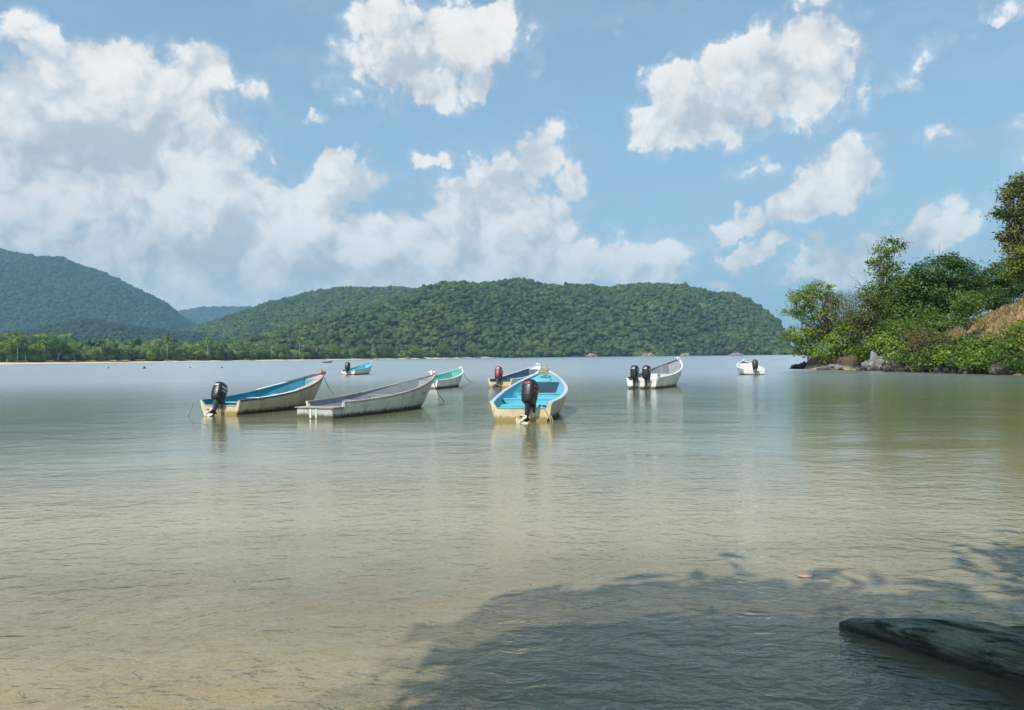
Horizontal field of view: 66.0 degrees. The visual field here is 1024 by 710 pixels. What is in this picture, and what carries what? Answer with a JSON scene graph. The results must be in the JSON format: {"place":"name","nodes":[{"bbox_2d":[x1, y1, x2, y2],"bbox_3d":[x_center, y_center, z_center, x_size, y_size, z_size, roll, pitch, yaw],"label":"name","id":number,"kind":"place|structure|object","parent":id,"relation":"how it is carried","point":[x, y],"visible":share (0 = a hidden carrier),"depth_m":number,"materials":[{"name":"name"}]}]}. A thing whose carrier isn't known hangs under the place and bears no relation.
{"place":"outdoors","nodes":[
{"label":"outdoors","id":0,"kind":"place"},
{"bbox_2d":[0,272,173,329],"bbox_3d":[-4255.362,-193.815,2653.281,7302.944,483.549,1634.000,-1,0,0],"label":"mountain","id":1,"kind":"structure","parent":0,"point":[43,313],"depth_m":2189.58,"materials":[{"name":"green plant"}]},
{"bbox_2d":[0,248,250,342],"label":"mountain forest","id":2,"kind":"object","parent":1,"relation":"on","point":[142,312],"depth_m":2241.83,"materials":[{"name":"green plant"}]},
{"bbox_2d":[0,356,499,364],"bbox_3d":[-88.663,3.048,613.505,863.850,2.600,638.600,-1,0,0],"label":"beach","id":3,"kind":"structure","parent":0,"point":[105,361],"depth_m":465.11,"materials":[{"name":"beige sand"}]},
{"bbox_2d":[0,339,16,361],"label":"shore tree","id":4,"kind":"object","parent":3,"relation":"on","point":[6,348],"visible":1,"depth_m":375.17,"materials":[{"name":"green plant"}]},
{"bbox_2d":[13,335,24,361],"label":"palm tree","id":5,"kind":"object","parent":3,"relation":"on","point":[17,339],"visible":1,"depth_m":377.23,"materials":[{"name":"green plant"}]},
{"bbox_2d":[14,343,31,361],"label":"shore tree","id":6,"kind":"object","parent":3,"relation":"on","point":[23,349],"visible":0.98,"depth_m":380.06,"materials":[{"name":"green plant"}]},
{"bbox_2d":[19,337,29,361],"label":"palm tree","id":7,"kind":"object","parent":3,"relation":"on","point":[25,341],"visible":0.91,"depth_m":380.82,"materials":[{"name":"green plant"}]},
{"bbox_2d":[29,342,50,351],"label":"shore tree","id":8,"kind":"object","parent":3,"relation":"on","point":[38,347],"visible":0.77,"depth_m":387.93,"materials":[{"name":"green plant"}]},
{"bbox_2d":[40,340,52,361],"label":"palm tree","id":9,"kind":"object","parent":3,"relation":"on","point":[43,343],"visible":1,"depth_m":387.92,"materials":[{"name":"green plant"}]},
{"bbox_2d":[47,337,70,361],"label":"shore tree","id":10,"kind":"object","parent":3,"relation":"on","point":[60,347],"visible":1,"depth_m":394.49,"materials":[{"name":"green plant"}]},
{"bbox_2d":[61,344,78,361],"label":"shore tree","id":11,"kind":"object","parent":3,"relation":"on","point":[74,349],"visible":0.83,"depth_m":399.45,"materials":[{"name":"green plant"}]},
{"bbox_2d":[79,345,92,360],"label":"shore tree","id":12,"kind":"object","parent":3,"relation":"on","point":[84,349],"visible":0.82,"depth_m":406.46,"materials":[{"name":"green plant"}]},
{"bbox_2d":[93,338,105,361],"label":"palm tree","id":13,"kind":"object","parent":3,"relation":"on","point":[100,341],"visible":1,"depth_m":409.65,"materials":[{"name":"green plant"}]},
{"bbox_2d":[101,345,114,360],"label":"shore tree","id":14,"kind":"object","parent":3,"relation":"on","point":[110,356],"visible":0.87,"depth_m":412.90,"materials":[{"name":"green plant"}]},
{"bbox_2d":[123,346,138,360],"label":"shore tree","id":15,"kind":"object","parent":3,"relation":"on","point":[132,352],"visible":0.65,"depth_m":429.29,"materials":[{"name":"green plant"}]},
{"bbox_2d":[143,345,157,351],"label":"shore tree","id":16,"kind":"object","parent":3,"relation":"on","point":[148,347],"visible":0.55,"depth_m":442.83,"materials":[{"name":"green plant"}]},
{"bbox_2d":[163,336,171,360],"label":"palm tree","id":17,"kind":"object","parent":3,"relation":"on","point":[166,338],"visible":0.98,"depth_m":451.74,"materials":[{"name":"green plant"}]},
{"bbox_2d":[165,346,179,360],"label":"shore tree","id":18,"kind":"object","parent":3,"relation":"on","point":[171,352],"visible":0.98,"depth_m":454.49,"materials":[{"name":"green plant"}]},
{"bbox_2d":[188,344,203,359],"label":"shore tree","id":19,"kind":"object","parent":3,"relation":"on","point":[192,349],"visible":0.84,"depth_m":468.81,"materials":[{"name":"green plant"}]},
{"bbox_2d":[203,337,211,359],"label":"palm tree","id":20,"kind":"object","parent":3,"relation":"on","point":[206,339],"visible":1,"depth_m":477.00,"materials":[{"name":"green plant"}]},
{"bbox_2d":[232,343,247,359],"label":"shore tree","id":21,"kind":"object","parent":3,"relation":"on","point":[241,347],"visible":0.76,"depth_m":503.00,"materials":[{"name":"green plant"}]},
{"bbox_2d":[256,346,267,357],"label":"shore tree","id":22,"kind":"object","parent":3,"relation":"on","point":[264,351],"visible":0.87,"depth_m":521.50,"materials":[{"name":"green plant"}]},
{"bbox_2d":[268,339,274,358],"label":"palm tree","id":23,"kind":"object","parent":3,"relation":"on","point":[270,341],"visible":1,"depth_m":531.10,"materials":[{"name":"green plant"}]},
{"bbox_2d":[276,344,291,353],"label":"shore tree","id":24,"kind":"object","parent":3,"relation":"on","point":[286,348],"visible":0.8,"depth_m":541.66,"materials":[{"name":"green plant"}]},
{"bbox_2d":[302,345,315,357],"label":"shore tree","id":25,"kind":"object","parent":3,"relation":"on","point":[306,349],"visible":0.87,"depth_m":560.95,"materials":[{"name":"green plant"}]},
{"bbox_2d":[325,344,341,356],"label":"shore tree","id":26,"kind":"object","parent":3,"relation":"on","point":[335,350],"visible":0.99,"depth_m":583.70,"materials":[{"name":"green plant"}]},
{"bbox_2d":[355,344,367,354],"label":"shore tree","id":27,"kind":"object","parent":3,"relation":"on","point":[365,349],"visible":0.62,"depth_m":615.75,"materials":[{"name":"green plant"}]},
{"bbox_2d":[379,343,393,357],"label":"shore tree","id":28,"kind":"object","parent":3,"relation":"on","point":[386,350],"visible":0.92,"depth_m":646.69,"materials":[{"name":"green plant"}]},
{"bbox_2d":[408,344,421,353],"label":"shore tree","id":29,"kind":"object","parent":3,"relation":"on","point":[413,349],"visible":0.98,"depth_m":681.24,"materials":[{"name":"green plant"}]},
{"bbox_2d":[436,345,448,353],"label":"shore tree","id":30,"kind":"object","parent":3,"relation":"on","point":[442,350],"visible":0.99,"depth_m":718.38,"materials":[{"name":"green plant"}]},
{"bbox_2d":[465,344,477,354],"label":"shore tree","id":31,"kind":"object","parent":3,"relation":"on","point":[472,350],"visible":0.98,"depth_m":752.21,"materials":[{"name":"green plant"}]},
{"bbox_2d":[0,353,1023,709],"bbox_3d":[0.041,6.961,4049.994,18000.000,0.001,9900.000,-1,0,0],"label":"water","id":32,"kind":"structure","parent":0,"point":[720,471],"depth_m":10.44,"materials":[{"name":"liquid"}]},
{"bbox_2d":[200,369,325,416],"bbox_3d":[-8.057,1.249,26.414,1.772,1.465,6.661,-1,0,19],"label":"fishing boat","id":33,"kind":"object","parent":32,"relation":"on","point":[292,394],"visible":0.93,"depth_m":25.60,"materials":[{"name":"beige paint"}]},
{"bbox_2d":[341,361,372,374],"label":"fishing boat","id":34,"kind":"object","parent":32,"relation":"on","point":[360,369],"visible":0.9,"depth_m":77.99,"materials":[{"name":"blue paint"}]},
{"bbox_2d":[295,370,436,418],"bbox_3d":[-4.135,1.250,25.113,1.664,1.385,6.714,-1,0,25],"label":"fishing boat","id":35,"kind":"object","parent":32,"relation":"on","point":[408,394],"visible":0.94,"depth_m":24.21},
{"bbox_2d":[431,366,463,388],"bbox_3d":[-3.765,1.321,44.303,1.644,1.285,5.832,-1,0,16],"label":"fishing boat","id":36,"kind":"object","parent":32,"relation":"on","point":[450,379],"visible":0.68,"depth_m":44.03,"materials":[{"name":"white paint"}]},
{"bbox_2d":[488,363,539,388],"bbox_3d":[0.383,1.213,45.166,1.644,1.446,7.852,-1,0,20],"label":"fishing boat","id":37,"kind":"object","parent":32,"relation":"on","point":[499,380],"visible":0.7,"depth_m":43.32,"materials":[{"name":"white paint"}]},
{"bbox_2d":[490,366,567,423],"bbox_3d":[0.655,1.141,23.201,1.964,1.544,6.859,-1,0,9],"label":"fishing boat","id":38,"kind":"object","parent":32,"relation":"on","point":[520,401],"visible":0.94,"depth_m":21.27,"materials":[{"name":"beige paint"}]},
{"bbox_2d":[538,369,549,377],"bbox_3d":[1.127,0.591,25.404,0.364,0.292,0.786,-1,0,-24],"label":"rope coil","id":39,"kind":"object","parent":38,"relation":"on","point":[545,372],"visible":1,"depth_m":25.48,"materials":[{"name":"beige fabric"}]},
{"bbox_2d":[539,404,552,420],"bbox_3d":[0.916,1.593,20.464,0.451,0.623,0.084,-1,0,14],"label":"mooring rope","id":40,"kind":"object","parent":38,"relation":"hanging from","point":[551,418],"visible":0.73,"depth_m":20.43,"materials":[{"name":"beige fabric"}]},
{"bbox_2d":[626,357,682,388],"bbox_3d":[7.869,1.003,42.010,1.944,1.778,7.099,-1,0,29],"label":"fishing boat","id":41,"kind":"object","parent":32,"relation":"on","point":[668,374],"visible":0.88,"depth_m":40.07,"materials":[{"name":"white paint"}]},
{"bbox_2d":[736,359,764,374],"bbox_3d":[19.633,1.106,65.217,1.994,1.515,6.663,-1,0,8],"label":"fishing boat","id":42,"kind":"object","parent":32,"relation":"on","point":[748,368],"visible":0.89,"depth_m":63.78,"materials":[{"name":"white paint"}]},
{"bbox_2d":[796,574,814,576],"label":"floating leaf","id":43,"kind":"object","parent":32,"relation":"on","point":[804,575],"visible":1,"depth_m":5.97,"materials":[{"name":"plant"}]},
{"bbox_2d":[0,301,1023,709],"bbox_3d":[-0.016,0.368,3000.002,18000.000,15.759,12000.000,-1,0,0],"label":"ground","id":44,"kind":"structure","parent":0,"point":[742,667],"depth_m":5.11,"materials":[{"name":"beige sand"}]},
{"bbox_2d":[0,330,562,361],"bbox_3d":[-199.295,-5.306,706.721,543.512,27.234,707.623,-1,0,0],"label":"shore forest","id":45,"kind":"object","parent":44,"relation":"on","point":[137,344],"visible":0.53,"depth_m":484.61,"materials":[{"name":"green plant"}]},
{"bbox_2d":[585,353,598,356],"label":"shore rock","id":46,"kind":"object","parent":44,"relation":"on","point":[591,355],"visible":0.51,"depth_m":859.57,"materials":[{"name":"grey stone"}]},
{"bbox_2d":[641,352,654,355],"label":"shore rock","id":47,"kind":"object","parent":44,"relation":"on","point":[648,354],"visible":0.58,"depth_m":882.53,"materials":[{"name":"beige stone"}]},
{"bbox_2d":[789,361,806,368],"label":"rock","id":48,"kind":"object","parent":44,"relation":"on","point":[803,364],"visible":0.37,"depth_m":86.79,"materials":[{"name":"grey stone"}]},
{"bbox_2d":[776,279,849,358],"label":"spreading tree","id":49,"kind":"object","parent":44,"relation":"on","point":[812,333],"visible":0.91,"depth_m":83.92,"materials":[{"name":"green plant"}]},
{"bbox_2d":[817,364,843,369],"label":"rock","id":50,"kind":"object","parent":44,"relation":"on","point":[833,367],"visible":0.62,"depth_m":78.89,"materials":[{"name":"grey stone"}]},
{"bbox_2d":[810,285,864,336],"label":"grey tree","id":51,"kind":"object","parent":44,"relation":"on","point":[840,310],"visible":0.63,"depth_m":83.27,"materials":[{"name":"green plant"}]},
{"bbox_2d":[810,319,867,363],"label":"shrub","id":52,"kind":"object","parent":44,"relation":"on","point":[837,346],"visible":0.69,"depth_m":81.46,"materials":[{"name":"green plant"}]},
{"bbox_2d":[832,307,874,348],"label":"shrub","id":53,"kind":"object","parent":44,"relation":"on","point":[847,323],"visible":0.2,"depth_m":81.93,"materials":[{"name":"green plant"}]},
{"bbox_2d":[855,366,867,370],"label":"rock","id":54,"kind":"object","parent":44,"relation":"on","point":[861,368],"visible":0.45,"depth_m":73.64,"materials":[{"name":"grey stone"}]},
{"bbox_2d":[842,339,886,364],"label":"shrub","id":55,"kind":"object","parent":44,"relation":"on","point":[860,357],"visible":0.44,"depth_m":76.65,"materials":[{"name":"green plant"}]},
{"bbox_2d":[840,285,890,343],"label":"tree","id":56,"kind":"object","parent":44,"relation":"on","point":[861,318],"visible":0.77,"depth_m":78.61,"materials":[{"name":"green plant"}]},
{"bbox_2d":[861,350,889,370],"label":"rock","id":57,"kind":"object","parent":44,"relation":"on","point":[874,363],"visible":0.48,"depth_m":73.35,"materials":[{"name":"grey stone"}]},
{"bbox_2d":[856,327,906,355],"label":"shrub","id":58,"kind":"object","parent":44,"relation":"on","point":[877,345],"visible":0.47,"depth_m":74.30,"materials":[{"name":"green plant"}]},
{"bbox_2d":[849,234,924,331],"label":"tall tree","id":59,"kind":"object","parent":44,"relation":"on","point":[891,308],"visible":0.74,"depth_m":79.30,"materials":[{"name":"green plant"}]},
{"bbox_2d":[869,315,913,341],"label":"shrub","id":60,"kind":"object","parent":44,"relation":"on","point":[883,327],"visible":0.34,"depth_m":76.64,"materials":[{"name":"green plant"}]},
{"bbox_2d":[882,360,908,371],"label":"rock","id":61,"kind":"object","parent":44,"relation":"on","point":[889,366],"visible":0.42,"depth_m":69.16,"materials":[{"name":"grey stone"}]},
{"bbox_2d":[876,337,923,362],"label":"shrub","id":62,"kind":"object","parent":44,"relation":"on","point":[888,354],"visible":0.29,"depth_m":70.66,"materials":[{"name":"green plant"}]},
{"bbox_2d":[885,344,921,368],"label":"shrub","id":63,"kind":"object","parent":44,"relation":"on","point":[902,358],"visible":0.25,"depth_m":68.91,"materials":[{"name":"green plant"}]},
{"bbox_2d":[891,271,915,319],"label":"tree","id":64,"kind":"object","parent":44,"relation":"on","point":[902,294],"visible":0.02,"depth_m":84.05,"materials":[{"name":"green plant"}]},
{"bbox_2d":[882,317,937,340],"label":"shrub","id":65,"kind":"object","parent":44,"relation":"on","point":[907,324],"visible":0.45,"depth_m":73.79,"materials":[{"name":"green plant"}]},
{"bbox_2d":[905,361,933,371],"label":"rock","id":66,"kind":"object","parent":44,"relation":"on","point":[922,368],"visible":0.27,"depth_m":66.18,"materials":[{"name":"grey stone"}]},
{"bbox_2d":[905,353,937,372],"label":"shrub","id":67,"kind":"object","parent":44,"relation":"on","point":[925,359],"visible":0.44,"depth_m":65.63,"materials":[{"name":"green plant"}]},
{"bbox_2d":[897,305,948,327],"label":"shrub","id":68,"kind":"object","parent":44,"relation":"on","point":[914,318],"visible":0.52,"depth_m":77.17,"materials":[{"name":"green plant"}]},
{"bbox_2d":[895,321,951,348],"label":"shrub","id":69,"kind":"object","parent":44,"relation":"on","point":[919,332],"visible":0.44,"depth_m":70.56,"materials":[{"name":"green plant"}]},
{"bbox_2d":[899,330,949,355],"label":"shrub","id":70,"kind":"object","parent":44,"relation":"on","point":[915,348],"visible":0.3,"depth_m":68.02,"materials":[{"name":"green plant"}]},
{"bbox_2d":[906,338,951,364],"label":"shrub","id":71,"kind":"object","parent":44,"relation":"on","point":[929,353],"visible":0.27,"depth_m":65.17,"materials":[{"name":"green plant"}]},
{"bbox_2d":[839,618,1023,709],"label":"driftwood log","id":72,"kind":"object","parent":44,"relation":"on","point":[990,655],"visible":0.98,"depth_m":4.36,"materials":[{"name":"grey wood"}]},
{"bbox_2d":[918,310,964,332],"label":"shrub","id":73,"kind":"object","parent":44,"relation":"on","point":[940,322],"visible":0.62,"depth_m":75.92,"materials":[{"name":"green plant"}]},
{"bbox_2d":[861,295,1023,350],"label":"dry grass","id":74,"kind":"structure","parent":44,"relation":"on","point":[1004,310],"depth_m":67.97,"materials":[{"name":"beige plant"}]},
{"bbox_2d":[931,361,958,372],"bbox_3d":[35.149,0.958,63.335,3.212,1.835,1.799,-1,0,-19],"label":"rock","id":75,"kind":"object","parent":44,"relation":"on","point":[940,368],"visible":0.34,"depth_m":63.02,"materials":[{"name":"grey stone"}]},
{"bbox_2d":[918,330,971,353],"bbox_3d":[35.795,-0.311,65.043,4.176,3.497,3.842,-1,0,0],"label":"shrub","id":76,"kind":"object","parent":44,"relation":"on","point":[951,339],"visible":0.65,"depth_m":64.85,"materials":[{"name":"green plant"}]},
{"bbox_2d":[896,245,995,331],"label":"round tree","id":77,"kind":"object","parent":44,"relation":"on","point":[940,286],"visible":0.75,"depth_m":78.68,"materials":[{"name":"green plant"}]},
{"bbox_2d":[929,338,972,367],"bbox_3d":[35.540,0.097,63.503,4.990,2.994,4.137,-1,0,-24],"label":"shrub","id":78,"kind":"object","parent":44,"relation":"on","point":[943,354],"visible":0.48,"depth_m":62.92,"materials":[{"name":"green plant"}]},
{"bbox_2d":[941,329,980,353],"bbox_3d":[36.964,-0.745,64.332,3.984,2.668,4.198,0,0,-41],"label":"shrub","id":79,"kind":"object","parent":44,"relation":"on","point":[959,340],"visible":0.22,"depth_m":63.98,"materials":[{"name":"green plant"}]},
{"bbox_2d":[943,344,982,370],"bbox_3d":[36.291,0.286,61.757,4.258,2.412,4.532,-1,0,44],"label":"shrub","id":80,"kind":"object","parent":44,"relation":"on","point":[954,365],"visible":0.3,"depth_m":61.74,"materials":[{"name":"green plant"}]},
{"bbox_2d":[942,287,993,338],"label":"tree","id":81,"kind":"object","parent":44,"relation":"on","point":[962,302],"visible":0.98,"depth_m":65.70,"materials":[{"name":"green plant"}]},
{"bbox_2d":[958,364,988,373],"bbox_3d":[35.694,1.049,60.283,2.927,1.718,2.011,-1,0,21],"label":"rock","id":82,"kind":"object","parent":44,"relation":"on","point":[961,370],"visible":0.21,"depth_m":59.84,"materials":[{"name":"grey stone"}]},
{"bbox_2d":[953,341,995,371],"bbox_3d":[36.228,0.359,60.680,4.858,2.925,4.234,-1,0,0],"label":"shrub","id":83,"kind":"object","parent":44,"relation":"on","point":[972,359],"visible":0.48,"depth_m":59.95,"materials":[{"name":"green plant"}]},
{"bbox_2d":[954,331,995,353],"bbox_3d":[37.462,-0.618,63.158,4.113,2.637,4.062,-1,0,20],"label":"shrub","id":84,"kind":"object","parent":44,"relation":"on","point":[971,339],"visible":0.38,"depth_m":62.55,"materials":[{"name":"green plant"}]},
{"bbox_2d":[963,348,1011,372],"bbox_3d":[36.669,0.587,59.616,4.883,2.294,4.200,-1,0,17],"label":"shrub","id":85,"kind":"object","parent":44,"relation":"on","point":[981,363],"visible":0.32,"depth_m":58.99,"materials":[{"name":"green plant"}]},
{"bbox_2d":[966,287,1019,311],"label":"shrub","id":86,"kind":"object","parent":44,"relation":"on","point":[994,300],"visible":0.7,"depth_m":75.28,"materials":[{"name":"green plant"}]},
{"bbox_2d":[968,259,1023,309],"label":"tree","id":87,"kind":"object","parent":44,"relation":"on","point":[1011,287],"visible":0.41,"depth_m":80.86,"materials":[{"name":"green plant"}]},
{"bbox_2d":[973,330,1020,347],"bbox_3d":[38.344,-0.915,61.991,3.642,2.558,4.663,0,0,-44],"label":"shrub","id":88,"kind":"object","parent":44,"relation":"on","point":[989,340],"visible":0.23,"depth_m":61.70,"materials":[{"name":"green plant"}]},
{"bbox_2d":[979,331,1023,364],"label":"shrub","id":89,"kind":"object","parent":44,"relation":"on","point":[1001,346],"visible":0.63,"depth_m":58.11,"materials":[{"name":"green plant"}]},
{"bbox_2d":[980,171,1023,252],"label":"tree","id":90,"kind":"object","parent":44,"relation":"on","point":[1010,214],"visible":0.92,"depth_m":71.60,"materials":[{"name":"green plant"}]},
{"bbox_2d":[985,351,1023,374],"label":"shrub","id":91,"kind":"object","parent":44,"relation":"on","point":[1017,360],"visible":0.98,"depth_m":56.31,"materials":[{"name":"green plant"}]},
{"bbox_2d":[988,359,1020,374],"bbox_3d":[36.204,1.010,57.365,3.188,1.495,1.860,-1,0,0],"label":"rock","id":92,"kind":"object","parent":44,"relation":"on","point":[996,369],"visible":0.32,"depth_m":56.85,"materials":[{"name":"grey stone"}]},
{"bbox_2d":[987,317,1023,339],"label":"shrub","id":93,"kind":"object","parent":44,"relation":"on","point":[1010,330],"visible":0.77,"depth_m":60.74,"materials":[{"name":"green plant"}]},
{"bbox_2d":[988,229,1023,284],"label":"yellow tree","id":94,"kind":"object","parent":44,"relation":"on","point":[1015,268],"visible":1,"depth_m":69.88,"materials":[{"name":"green plant"}]},
{"bbox_2d":[1001,326,1023,357],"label":"shrub","id":95,"kind":"object","parent":44,"relation":"on","point":[1015,350],"visible":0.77,"depth_m":57.36,"materials":[{"name":"green plant"}]},
{"bbox_2d":[0,0,1023,351],"label":"sky","id":96,"kind":"structure","parent":0,"point":[188,153],"materials":[{"name":"blue"}]},
{"bbox_2d":[341,288,787,357],"bbox_3d":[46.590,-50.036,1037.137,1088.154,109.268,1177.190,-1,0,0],"label":"hill","id":97,"kind":"structure","parent":0,"point":[617,354],"depth_m":923.71,"materials":[{"name":"green plant"}]},
{"bbox_2d":[186,277,795,359],"label":"headland forest","id":98,"kind":"object","parent":97,"relation":"on","point":[368,313],"depth_m":944.63,"materials":[{"name":"green plant"}]}
]}

